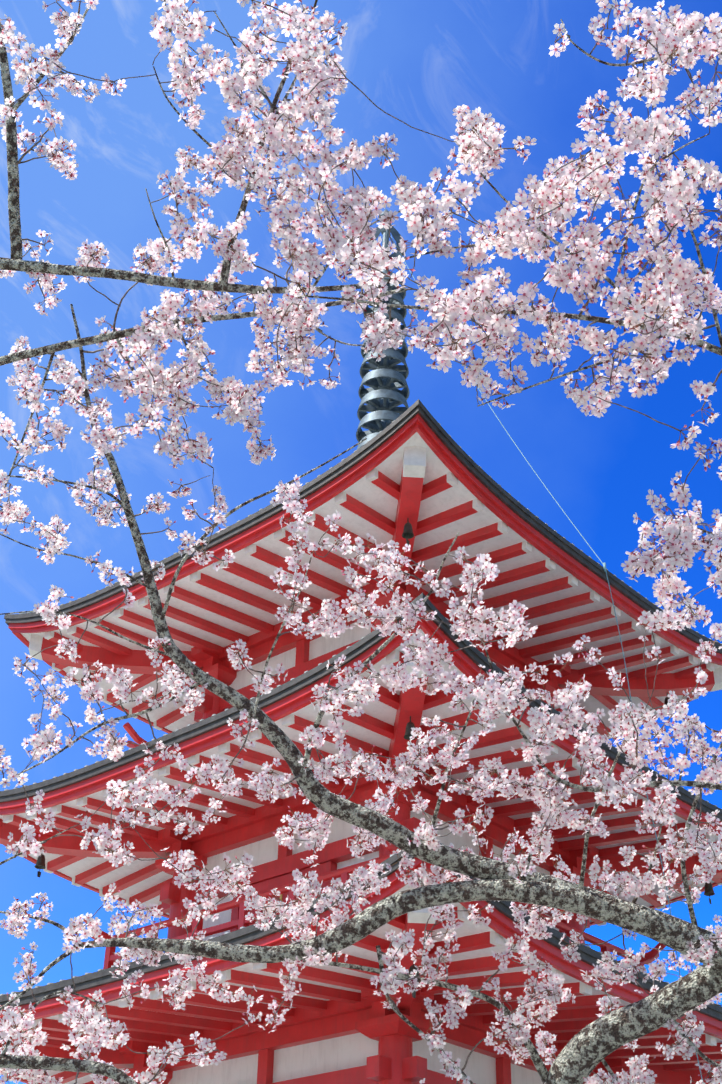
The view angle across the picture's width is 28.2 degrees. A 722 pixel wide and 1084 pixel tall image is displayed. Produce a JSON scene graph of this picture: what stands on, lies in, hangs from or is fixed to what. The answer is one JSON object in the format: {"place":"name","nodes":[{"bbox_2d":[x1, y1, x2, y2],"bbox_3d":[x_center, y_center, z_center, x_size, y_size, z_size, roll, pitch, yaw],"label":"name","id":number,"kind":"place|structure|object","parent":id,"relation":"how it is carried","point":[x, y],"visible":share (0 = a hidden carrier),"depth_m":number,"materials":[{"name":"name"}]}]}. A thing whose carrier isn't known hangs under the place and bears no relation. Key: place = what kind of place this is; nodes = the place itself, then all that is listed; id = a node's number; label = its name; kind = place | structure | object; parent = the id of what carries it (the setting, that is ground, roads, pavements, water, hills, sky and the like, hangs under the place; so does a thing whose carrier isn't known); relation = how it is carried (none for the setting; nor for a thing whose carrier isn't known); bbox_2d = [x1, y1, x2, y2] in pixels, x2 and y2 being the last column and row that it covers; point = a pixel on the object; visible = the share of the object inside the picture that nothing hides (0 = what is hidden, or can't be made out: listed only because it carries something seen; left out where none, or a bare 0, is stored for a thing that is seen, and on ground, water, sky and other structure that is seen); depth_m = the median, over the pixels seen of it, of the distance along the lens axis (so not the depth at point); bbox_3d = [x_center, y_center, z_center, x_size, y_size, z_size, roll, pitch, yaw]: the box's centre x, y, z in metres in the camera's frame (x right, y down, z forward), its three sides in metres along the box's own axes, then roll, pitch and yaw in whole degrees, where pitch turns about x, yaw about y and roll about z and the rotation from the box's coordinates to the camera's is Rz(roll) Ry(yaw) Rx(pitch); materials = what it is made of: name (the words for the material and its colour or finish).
{"place":"outdoors","nodes":[
{"label":"outdoors","id":0,"kind":"place"},
{"bbox_2d":[0,0,721,1083],"label":"sky","id":1,"kind":"structure","parent":0,"point":[418,61],"materials":[{"name":"blue"}]},
{"bbox_3d":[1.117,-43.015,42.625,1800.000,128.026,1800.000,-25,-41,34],"label":"ground","id":2,"kind":"structure","parent":0,"visible":0},
{"bbox_2d":[0,209,721,1083],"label":"pagoda","id":3,"kind":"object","parent":2,"relation":"on","point":[420,481],"visible":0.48,"depth_m":11.75,"materials":[{"name":"red paint"}]},
{"bbox_2d":[0,0,721,1083],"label":"cherry tree","id":4,"kind":"object","parent":2,"relation":"on","point":[586,1050],"visible":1,"depth_m":5.25,"materials":[{"name":"pink plant"}]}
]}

